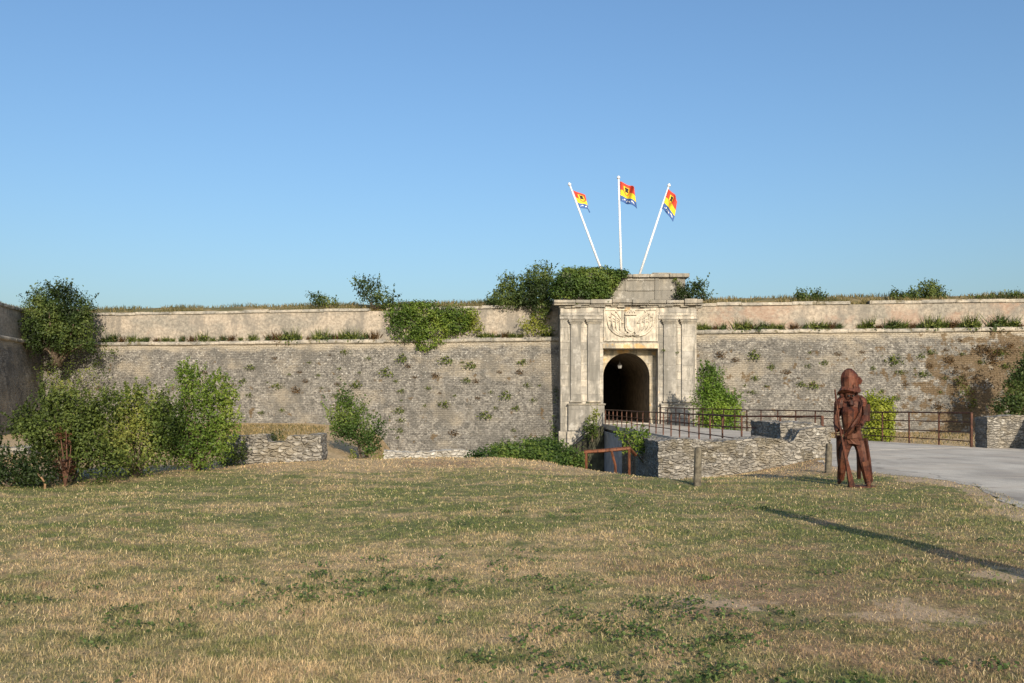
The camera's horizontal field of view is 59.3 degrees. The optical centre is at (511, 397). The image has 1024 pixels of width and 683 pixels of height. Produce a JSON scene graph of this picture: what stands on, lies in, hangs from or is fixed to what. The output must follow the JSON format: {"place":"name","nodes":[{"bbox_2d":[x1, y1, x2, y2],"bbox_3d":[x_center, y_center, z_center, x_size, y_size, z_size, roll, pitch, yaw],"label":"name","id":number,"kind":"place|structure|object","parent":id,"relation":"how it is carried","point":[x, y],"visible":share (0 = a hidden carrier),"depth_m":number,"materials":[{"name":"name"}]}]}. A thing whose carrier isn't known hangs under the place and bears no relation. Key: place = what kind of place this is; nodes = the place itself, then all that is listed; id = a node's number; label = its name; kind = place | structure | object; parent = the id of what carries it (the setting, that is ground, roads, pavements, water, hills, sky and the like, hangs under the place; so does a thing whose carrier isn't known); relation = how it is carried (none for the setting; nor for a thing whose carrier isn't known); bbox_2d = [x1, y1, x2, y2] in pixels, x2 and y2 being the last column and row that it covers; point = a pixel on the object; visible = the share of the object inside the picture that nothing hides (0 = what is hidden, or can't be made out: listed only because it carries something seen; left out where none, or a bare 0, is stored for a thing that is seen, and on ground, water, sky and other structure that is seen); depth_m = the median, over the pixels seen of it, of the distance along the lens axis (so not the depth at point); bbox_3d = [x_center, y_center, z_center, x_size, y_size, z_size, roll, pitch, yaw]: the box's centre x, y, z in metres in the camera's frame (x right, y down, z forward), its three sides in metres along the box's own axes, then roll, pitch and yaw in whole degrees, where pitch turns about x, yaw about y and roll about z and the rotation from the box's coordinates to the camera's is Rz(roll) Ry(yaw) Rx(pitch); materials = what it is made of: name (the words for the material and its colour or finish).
{"place":"outdoors","nodes":[
{"label":"outdoors","id":0,"kind":"place"},
{"bbox_2d":[3,423,974,469],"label":"ditch grass","id":1,"kind":"structure","parent":0,"point":[248,428],"depth_m":46.58,"materials":[{"name":"green plant"}]},
{"bbox_2d":[0,423,1023,682],"bbox_3d":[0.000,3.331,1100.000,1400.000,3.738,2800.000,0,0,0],"label":"ground","id":2,"kind":"structure","parent":0,"point":[338,449],"depth_m":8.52,"materials":[{"name":"plant"}]},
{"bbox_2d":[0,445,40,456],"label":"ruined wall","id":3,"kind":"structure","parent":2,"relation":"on","point":[15,449],"depth_m":26.21,"materials":[{"name":"stone"}]},
{"bbox_2d":[0,302,44,434],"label":"rampart wall","id":4,"kind":"structure","parent":2,"relation":"on","point":[18,384],"depth_m":58.75,"materials":[{"name":"grey stone"}]},
{"bbox_2d":[16,276,103,366],"bbox_3d":[-31.122,-5.273,61.921,5.945,6.328,4.591,0,0,0],"label":"evergreen tree","id":5,"kind":"object","parent":4,"relation":"on","point":[55,323],"visible":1,"depth_m":61.15,"materials":[{"name":"green plant"}]},
{"bbox_2d":[32,343,118,401],"bbox_3d":[-30.323,-1.345,62.109,6.080,5.224,2.221,0,0,0],"label":"wall creeper","id":6,"kind":"object","parent":4,"relation":"attached to","point":[81,378],"depth_m":62.13,"materials":[{"name":"green plant"}]},
{"bbox_2d":[0,422,68,488],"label":"leafy shrub","id":7,"kind":"object","parent":2,"relation":"on","point":[26,475],"visible":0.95,"depth_m":16.43,"materials":[{"name":"green plant"}]},
{"bbox_2d":[52,427,76,485],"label":"dead branches","id":8,"kind":"object","parent":2,"relation":"on","point":[65,468],"visible":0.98,"depth_m":16.55,"materials":[{"name":"brown plant"}]},
{"bbox_2d":[0,371,153,485],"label":"leafy shrub","id":9,"kind":"object","parent":2,"relation":"on","point":[78,423],"visible":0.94,"depth_m":17.16,"materials":[{"name":"green plant"}]},
{"bbox_2d":[82,375,190,478],"bbox_3d":[-7.763,0.676,18.368,2.224,2.304,2.061,0,0,0],"label":"leafy shrub","id":10,"kind":"object","parent":2,"relation":"on","point":[162,432],"visible":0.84,"depth_m":18.37,"materials":[{"name":"green plant"}]},
{"bbox_2d":[148,356,247,470],"bbox_3d":[-6.861,0.449,19.661,2.058,2.724,1.935,0,0,0],"label":"leafy shrub","id":11,"kind":"object","parent":2,"relation":"on","point":[202,446],"visible":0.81,"depth_m":19.52,"materials":[{"name":"green plant"}]},
{"bbox_2d":[216,433,251,466],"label":"dry weeds","id":12,"kind":"object","parent":2,"relation":"on","point":[242,452],"visible":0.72,"depth_m":21.10,"materials":[{"name":"green plant"}]},
{"bbox_2d":[224,433,327,465],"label":"ruined wall","id":13,"kind":"structure","parent":2,"relation":"on","point":[266,447],"depth_m":21.60,"materials":[{"name":"stone"}]},
{"bbox_2d":[268,429,284,441],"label":"dry weeds","id":14,"kind":"object","parent":13,"relation":"on","point":[275,437],"visible":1,"depth_m":21.87,"materials":[{"name":"green plant"}]},
{"bbox_2d":[42,305,558,457],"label":"rampart wall","id":15,"kind":"structure","parent":2,"relation":"on","point":[431,424],"depth_m":60.61,"materials":[{"name":"beige stone"}]},
{"bbox_2d":[98,330,121,345],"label":"ledge bush","id":16,"kind":"object","parent":15,"relation":"on","point":[111,337],"visible":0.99,"depth_m":63.92,"materials":[{"name":"green plant"}]},
{"bbox_2d":[125,334,137,342],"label":"ledge bush","id":17,"kind":"object","parent":15,"relation":"on","point":[131,339],"visible":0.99,"depth_m":63.68,"materials":[{"name":"green plant"}]},
{"bbox_2d":[181,335,198,341],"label":"ledge bush","id":18,"kind":"object","parent":15,"relation":"on","point":[192,340],"visible":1,"depth_m":62.89,"materials":[{"name":"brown plant"}]},
{"bbox_2d":[194,331,209,341],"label":"ledge bush","id":19,"kind":"object","parent":15,"relation":"on","point":[203,337],"visible":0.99,"depth_m":62.70,"materials":[{"name":"green plant"}]},
{"bbox_2d":[245,332,259,340],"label":"ledge bush","id":20,"kind":"object","parent":15,"relation":"on","point":[253,338],"visible":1,"depth_m":62.10,"materials":[{"name":"green plant"}]},
{"bbox_2d":[261,330,283,345],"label":"ledge bush","id":21,"kind":"object","parent":15,"relation":"on","point":[273,337],"visible":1,"depth_m":61.77,"materials":[{"name":"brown plant"}]},
{"bbox_2d":[278,325,302,345],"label":"ledge bush","id":22,"kind":"object","parent":15,"relation":"on","point":[290,337],"visible":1,"depth_m":61.48,"materials":[{"name":"green plant"}]},
{"bbox_2d":[309,325,330,342],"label":"ledge bush","id":23,"kind":"object","parent":15,"relation":"on","point":[319,337],"visible":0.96,"depth_m":61.15,"materials":[{"name":"green plant"}]},
{"bbox_2d":[335,327,352,340],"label":"ledge bush","id":24,"kind":"object","parent":15,"relation":"on","point":[341,336],"visible":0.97,"depth_m":60.91,"materials":[{"name":"green plant"}]},
{"bbox_2d":[339,328,363,341],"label":"ledge bush","id":25,"kind":"object","parent":15,"relation":"on","point":[352,336],"visible":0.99,"depth_m":60.77,"materials":[{"name":"green plant"}]},
{"bbox_2d":[363,328,383,340],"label":"ledge bush","id":26,"kind":"object","parent":15,"relation":"on","point":[373,336],"visible":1,"depth_m":60.60,"materials":[{"name":"brown plant"}]},
{"bbox_2d":[377,366,392,376],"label":"weed bush","id":27,"kind":"object","parent":15,"relation":"attached to","point":[385,370],"visible":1,"depth_m":59.94,"materials":[{"name":"green plant"}]},
{"bbox_2d":[379,299,480,352],"bbox_3d":[-5.484,-4.827,59.732,6.870,3.664,2.045,0,0,11],"label":"ivy mass","id":28,"kind":"object","parent":15,"relation":"attached to","point":[409,314],"visible":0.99,"depth_m":59.50,"materials":[{"name":"green plant"}]},
{"bbox_2d":[436,355,452,364],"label":"weed bush","id":29,"kind":"object","parent":15,"relation":"attached to","point":[448,360],"visible":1,"depth_m":59.31,"materials":[{"name":"green plant"}]},
{"bbox_2d":[455,312,484,334],"bbox_3d":[-2.761,-4.964,59.180,2.023,1.709,1.209,0,0,0],"label":"ivy mass","id":30,"kind":"object","parent":15,"relation":"attached to","point":[473,324],"visible":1,"depth_m":59.13,"materials":[{"name":"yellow plant"}]},
{"bbox_2d":[475,410,491,419],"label":"weed bush","id":31,"kind":"object","parent":15,"relation":"attached to","point":[483,415],"visible":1,"depth_m":58.46,"materials":[{"name":"green plant"}]},
{"bbox_2d":[481,331,496,337],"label":"ledge bush","id":32,"kind":"object","parent":15,"relation":"on","point":[488,335],"visible":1,"depth_m":59.23,"materials":[{"name":"green plant"}]},
{"bbox_2d":[498,389,510,399],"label":"weed bush","id":33,"kind":"object","parent":15,"relation":"attached to","point":[506,397],"visible":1,"depth_m":58.35,"materials":[{"name":"green plant"}]},
{"bbox_2d":[517,310,554,336],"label":"wall creeper","id":34,"kind":"object","parent":15,"relation":"attached to","point":[539,328],"depth_m":58.17,"materials":[{"name":"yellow plant"}]},
{"bbox_2d":[547,386,558,439],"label":"wall creeper","id":35,"kind":"object","parent":15,"relation":"attached to","point":[554,416],"depth_m":57.62,"materials":[{"name":"green plant"}]},
{"bbox_2d":[320,376,393,458],"bbox_3d":[-6.545,1.041,37.804,3.163,3.951,2.778,0,0,34],"label":"feathery shrub","id":36,"kind":"object","parent":2,"relation":"on","point":[350,421],"visible":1,"depth_m":37.55,"materials":[{"name":"green plant"}]},
{"bbox_2d":[348,449,383,458],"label":"dry weeds","id":37,"kind":"object","parent":2,"relation":"on","point":[354,454],"visible":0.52,"depth_m":23.27,"materials":[{"name":"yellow plant"}]},
{"bbox_2d":[383,448,475,458],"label":"kerb wall","id":38,"kind":"structure","parent":2,"relation":"on","point":[433,453],"depth_m":30.40,"materials":[{"name":"stone"}]},
{"bbox_2d":[1,499,1022,682],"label":"lawn weeds","id":39,"kind":"object","parent":2,"relation":"on","point":[660,634],"visible":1,"depth_m":6.33,"materials":[{"name":"green plant"}]},
{"bbox_2d":[464,432,591,468],"bbox_3d":[1.044,2.279,31.383,3.548,2.088,6.964,0,0,19],"label":"ivy mass","id":40,"kind":"object","parent":2,"relation":"on","point":[533,449],"visible":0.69,"depth_m":30.92,"materials":[{"name":"green plant"}]},
{"bbox_2d":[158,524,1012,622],"bbox_3d":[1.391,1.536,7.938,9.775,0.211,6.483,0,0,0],"label":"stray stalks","id":41,"kind":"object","parent":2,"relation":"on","point":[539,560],"visible":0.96,"depth_m":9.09,"materials":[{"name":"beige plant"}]},
{"bbox_2d":[570,426,603,471],"bbox_3d":[4.423,3.470,55.033,2.269,3.504,1.069,0,0,0],"label":"stair flight","id":42,"kind":"object","parent":2,"relation":"on","point":[596,460],"visible":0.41,"depth_m":54.50,"materials":[{"name":"stone"}]},
{"bbox_2d":[580,402,602,441],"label":"leafy shrub","id":43,"kind":"object","parent":2,"relation":"on","point":[592,427],"visible":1,"depth_m":53.38,"materials":[{"name":"green plant"}]},
{"bbox_2d":[584,446,636,474],"bbox_3d":[2.674,1.840,23.665,1.558,1.146,0.477,0,0,-19],"label":"handrail frame","id":44,"kind":"object","parent":2,"relation":"on","point":[628,448],"visible":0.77,"depth_m":23.57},
{"bbox_2d":[553,273,702,447],"bbox_3d":[7.217,-1.402,63.907,9.240,13.204,16.785,0,0,0],"label":"stone gatehouse","id":45,"kind":"object","parent":2,"relation":"on","point":[635,326],"visible":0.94,"depth_m":56.00,"materials":[{"name":"beige stone"}]},
{"bbox_2d":[568,182,600,267],"bbox_3d":[4.936,-10.717,58.600,2.591,6.642,0.219,0,0,0],"label":"flagpole","id":46,"kind":"object","parent":45,"relation":"on","point":[588,235],"visible":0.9,"depth_m":58.54,"materials":[{"name":"white metal"}]},
{"bbox_2d":[574,191,589,212],"bbox_3d":[4.606,-12.875,58.918,1.238,1.341,0.395,0,0,-24],"label":"flag","id":47,"kind":"object","parent":46,"relation":"attached to","point":[581,200],"visible":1,"depth_m":58.88,"materials":[{"name":"fabric"}]},
{"bbox_2d":[548,265,630,299],"bbox_3d":[4.868,-7.240,56.867,5.242,2.495,2.766,0,0,0],"label":"ivy mass","id":48,"kind":"object","parent":45,"relation":"attached to","point":[560,285],"visible":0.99,"depth_m":56.25,"materials":[{"name":"green plant"}]},
{"bbox_2d":[617,176,621,269],"bbox_3d":[7.022,-10.947,58.600,0.383,7.053,0.230,0,0,0],"label":"flagpole","id":49,"kind":"object","parent":45,"relation":"on","point":[620,242],"visible":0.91,"depth_m":58.54,"materials":[{"name":"white metal"}]},
{"bbox_2d":[620,181,636,207],"bbox_3d":[7.571,-13.166,58.353,1.089,1.822,0.507,0,0,36],"label":"flag","id":50,"kind":"object","parent":49,"relation":"attached to","point":[627,194],"visible":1,"depth_m":58.40,"materials":[{"name":"fabric"}]},
{"bbox_2d":[639,183,670,273],"bbox_3d":[9.181,-10.686,58.600,2.296,6.575,0.219,0,0,0],"label":"flagpole","id":51,"kind":"object","parent":45,"relation":"on","point":[649,244],"visible":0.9,"depth_m":58.54,"materials":[{"name":"white metal"}]},
{"bbox_2d":[662,189,676,220],"bbox_3d":[10.208,-12.477,58.245,1.013,2.223,0.467,0,0,18],"label":"flag","id":52,"kind":"object","parent":51,"relation":"attached to","point":[669,205],"visible":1,"depth_m":58.19,"materials":[{"name":"fabric"}]},
{"bbox_2d":[670,272,717,303],"bbox_3d":[11.458,-6.869,56.415,3.154,2.013,2.113,0,0,0],"label":"pine sapling","id":53,"kind":"object","parent":45,"relation":"on","point":[683,292],"visible":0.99,"depth_m":56.27,"materials":[{"name":"green plant"}]},
{"bbox_2d":[693,448,701,485],"bbox_3d":[3.464,1.394,16.800,0.167,0.923,0.151,0,0,0],"label":"wooden bollard","id":54,"kind":"object","parent":2,"relation":"on","point":[697,466],"visible":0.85,"depth_m":16.74,"materials":[{"name":"brown wood"}]},
{"bbox_2d":[686,359,746,430],"bbox_3d":[11.505,1.200,50.643,3.074,6.826,3.159,0,0,-40],"label":"cone shrub","id":55,"kind":"object","parent":2,"relation":"on","point":[712,394],"visible":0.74,"depth_m":50.25,"materials":[{"name":"green plant"}]},
{"bbox_2d":[635,420,830,479],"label":"abutment wall","id":56,"kind":"structure","parent":2,"relation":"on","point":[767,444],"depth_m":24.00,"materials":[{"name":"stone"}]},
{"bbox_2d":[613,421,651,462],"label":"leafy shrub","id":57,"kind":"object","parent":56,"relation":"on","point":[638,447],"visible":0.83,"depth_m":26.63,"materials":[{"name":"green plant"}]},
{"bbox_2d":[604,424,963,475],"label":"stone bridge","id":58,"kind":"structure","parent":2,"relation":"on","point":[612,441],"depth_m":44.99,"materials":[{"name":"grey stone"}]},
{"bbox_2d":[605,409,823,438],"bbox_3d":[6.481,1.160,40.172,1.563,1.341,30.135,0,0,-6],"label":"iron railing","id":59,"kind":"object","parent":58,"relation":"on","point":[722,426],"visible":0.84,"depth_m":32.92,"materials":[{"name":"brown metal"}]},
{"bbox_2d":[659,407,972,446],"bbox_3d":[11.650,1.155,42.176,0.804,1.391,26.830,0,0,-13],"label":"iron railing","id":60,"kind":"object","parent":58,"relation":"on","point":[909,429],"visible":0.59,"depth_m":33.23,"materials":[{"name":"brown metal"}]},
{"bbox_2d":[825,443,831,472],"bbox_3d":[6.753,1.380,19.200,0.163,0.819,0.147,0,0,0],"label":"wooden bollard","id":61,"kind":"object","parent":2,"relation":"on","point":[828,459],"visible":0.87,"depth_m":19.14,"materials":[{"name":"brown wood"}]},
{"bbox_2d":[833,368,875,487],"bbox_3d":[6.143,0.536,16.288,0.878,2.145,0.722,0,0,0],"label":"soldier statue","id":62,"kind":"object","parent":2,"relation":"on","point":[851,407],"visible":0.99,"depth_m":16.11,"materials":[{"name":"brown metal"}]},
{"bbox_2d":[696,299,1023,432],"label":"rampart wall","id":63,"kind":"structure","parent":2,"relation":"on","point":[787,349],"depth_m":56.04,"materials":[{"name":"beige stone"}]},
{"bbox_2d":[696,322,708,329],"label":"ledge bush","id":64,"kind":"object","parent":63,"relation":"on","point":[699,327],"visible":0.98,"depth_m":57.52,"materials":[{"name":"green plant"}]},
{"bbox_2d":[712,322,728,329],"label":"ledge bush","id":65,"kind":"object","parent":63,"relation":"on","point":[723,327],"visible":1,"depth_m":57.31,"materials":[{"name":"green plant"}]},
{"bbox_2d":[727,316,754,334],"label":"ledge bush","id":66,"kind":"object","parent":63,"relation":"on","point":[741,326],"visible":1,"depth_m":57.12,"materials":[{"name":"green plant"}]},
{"bbox_2d":[746,348,760,360],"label":"weed bush","id":67,"kind":"object","parent":63,"relation":"attached to","point":[753,355],"visible":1,"depth_m":56.63,"materials":[{"name":"green plant"}]},
{"bbox_2d":[748,319,770,331],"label":"ledge bush","id":68,"kind":"object","parent":63,"relation":"on","point":[760,326],"visible":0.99,"depth_m":56.93,"materials":[{"name":"green plant"}]},
{"bbox_2d":[764,322,777,328],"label":"ledge bush","id":69,"kind":"object","parent":63,"relation":"on","point":[772,326],"visible":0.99,"depth_m":56.89,"materials":[{"name":"green plant"}]},
{"bbox_2d":[771,322,785,329],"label":"ledge bush","id":70,"kind":"object","parent":63,"relation":"on","point":[781,327],"visible":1,"depth_m":56.85,"materials":[{"name":"green plant"}]},
{"bbox_2d":[789,321,803,329],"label":"ledge bush","id":71,"kind":"object","parent":63,"relation":"on","point":[794,326],"visible":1,"depth_m":56.75,"materials":[{"name":"brown plant"}]},
{"bbox_2d":[806,380,819,389],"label":"weed bush","id":72,"kind":"object","parent":63,"relation":"attached to","point":[815,385],"visible":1,"depth_m":56.04,"materials":[{"name":"green plant"}]},
{"bbox_2d":[806,318,827,329],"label":"ledge bush","id":73,"kind":"object","parent":63,"relation":"on","point":[814,326],"visible":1,"depth_m":56.48,"materials":[{"name":"green plant"}]},
{"bbox_2d":[860,316,879,330],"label":"ledge bush","id":74,"kind":"object","parent":63,"relation":"on","point":[868,325],"visible":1,"depth_m":56.14,"materials":[{"name":"green plant"}]},
{"bbox_2d":[881,354,903,366],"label":"weed bush","id":75,"kind":"object","parent":63,"relation":"attached to","point":[893,359],"visible":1,"depth_m":55.60,"materials":[{"name":"green plant"}]},
{"bbox_2d":[881,317,908,331],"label":"ledge bush","id":76,"kind":"object","parent":63,"relation":"on","point":[892,323],"visible":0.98,"depth_m":55.92,"materials":[{"name":"green plant"}]},
{"bbox_2d":[896,318,910,328],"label":"ledge bush","id":77,"kind":"object","parent":63,"relation":"on","point":[904,326],"visible":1,"depth_m":55.91,"materials":[{"name":"green plant"}]},
{"bbox_2d":[918,313,944,332],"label":"ledge bush","id":78,"kind":"object","parent":63,"relation":"on","point":[932,323],"visible":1,"depth_m":55.67,"materials":[{"name":"green plant"}]},
{"bbox_2d":[938,318,949,328],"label":"ledge bush","id":79,"kind":"object","parent":63,"relation":"on","point":[945,324],"visible":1,"depth_m":55.61,"materials":[{"name":"green plant"}]},
{"bbox_2d":[946,317,961,328],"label":"ledge bush","id":80,"kind":"object","parent":63,"relation":"on","point":[952,324],"visible":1,"depth_m":55.48,"materials":[{"name":"green plant"}]},
{"bbox_2d":[954,375,977,411],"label":"wall creeper","id":81,"kind":"object","parent":63,"relation":"attached to","point":[960,383],"depth_m":54.25,"materials":[{"name":"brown plant"}]},
{"bbox_2d":[960,311,982,333],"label":"ledge bush","id":82,"kind":"object","parent":63,"relation":"on","point":[973,324],"visible":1,"depth_m":55.33,"materials":[{"name":"green plant"}]},
{"bbox_2d":[950,340,1017,409],"bbox_3d":[28.642,-1.386,54.417,4.421,4.220,1.330,0,0,-13],"label":"wall creeper","id":83,"kind":"object","parent":63,"relation":"attached to","point":[985,383],"depth_m":54.26,"materials":[{"name":"brown plant"}]},
{"bbox_2d":[976,344,991,354],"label":"weed bush","id":84,"kind":"object","parent":63,"relation":"attached to","point":[983,349],"visible":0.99,"depth_m":55.00,"materials":[{"name":"green plant"}]},
{"bbox_2d":[977,308,1011,332],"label":"ledge bush","id":85,"kind":"object","parent":63,"relation":"on","point":[996,325],"visible":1,"depth_m":55.13,"materials":[{"name":"green plant"}]},
{"bbox_2d":[1001,313,1023,328],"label":"ledge bush","id":86,"kind":"object","parent":63,"relation":"on","point":[1013,324],"visible":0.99,"depth_m":55.08,"materials":[{"name":"green plant"}]},
{"bbox_2d":[861,388,897,441],"bbox_3d":[16.206,0.953,39.926,1.749,2.830,2.316,0,0,22],"label":"cone shrub","id":87,"kind":"object","parent":2,"relation":"on","point":[887,404],"visible":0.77,"depth_m":39.64,"materials":[{"name":"green plant"}]},
{"bbox_2d":[975,415,1023,447],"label":"roadside wall","id":88,"kind":"structure","parent":2,"relation":"on","point":[999,431],"depth_m":28.70,"materials":[{"name":"stone"}]},
{"bbox_2d":[987,345,1023,415],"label":"ivy mass","id":89,"kind":"object","parent":2,"relation":"on","point":[1015,403],"visible":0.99,"depth_m":49.92,"materials":[{"name":"green plant"}]},
{"bbox_2d":[0,0,1023,309],"label":"sky","id":90,"kind":"structure","parent":0,"point":[154,153],"materials":[{"name":"blue"}]},
{"bbox_2d":[23,294,1023,355],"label":"rampart hill","id":91,"kind":"structure","parent":0,"point":[856,300],"depth_m":63.52,"materials":[{"name":"green plant"}]},
{"bbox_2d":[305,290,340,307],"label":"round bush","id":92,"kind":"object","parent":91,"relation":"on","point":[321,299],"visible":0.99,"depth_m":62.54,"materials":[{"name":"green plant"}]},
{"bbox_2d":[349,271,406,309],"bbox_3d":[-9.173,-7.060,61.125,4.121,3.180,2.383,0,0,0],"label":"pine sapling","id":93,"kind":"object","parent":91,"relation":"on","point":[375,296],"visible":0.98,"depth_m":60.91,"materials":[{"name":"green plant"}]},
{"bbox_2d":[483,269,519,308],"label":"dark bush","id":94,"kind":"object","parent":91,"relation":"on","point":[500,292],"visible":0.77,"depth_m":59.81,"materials":[{"name":"green plant"}]},
{"bbox_2d":[0,290,1023,317],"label":"rampart grass","id":95,"kind":"structure","parent":91,"relation":"on","point":[480,301],"depth_m":61.32,"materials":[{"name":"green plant"}]},
{"bbox_2d":[486,259,558,316],"bbox_3d":[1.051,-7.196,59.585,4.850,4.076,3.634,0,0,19],"label":"dark bush","id":96,"kind":"object","parent":91,"relation":"on","point":[531,288],"visible":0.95,"depth_m":58.79,"materials":[{"name":"green plant"}]},
{"bbox_2d":[791,286,810,300],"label":"round bush","id":97,"kind":"object","parent":91,"relation":"on","point":[802,295],"visible":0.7,"depth_m":58.08,"materials":[{"name":"green plant"}]},
{"bbox_2d":[809,287,828,300],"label":"round bush","id":98,"kind":"object","parent":91,"relation":"on","point":[816,295],"visible":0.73,"depth_m":58.07,"materials":[{"name":"green plant"}]},
{"bbox_2d":[885,283,922,299],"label":"dark bush","id":99,"kind":"object","parent":91,"relation":"on","point":[913,293],"visible":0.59,"depth_m":57.81,"materials":[{"name":"green plant"}]},
{"bbox_2d":[914,277,951,298],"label":"dark bush","id":100,"kind":"object","parent":91,"relation":"on","point":[933,291],"visible":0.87,"depth_m":57.70,"materials":[{"name":"green plant"}]},
{"bbox_2d":[970,289,1023,298],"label":"bush","id":101,"kind":"object","parent":91,"relation":"on","point":[1016,294],"visible":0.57,"depth_m":56.46,"materials":[{"name":"green plant"}]},
{"bbox_2d":[818,446,1023,508],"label":"road","id":102,"kind":"structure","parent":0,"point":[999,470],"depth_m":21.27,"materials":[{"name":"grey asphalt"}]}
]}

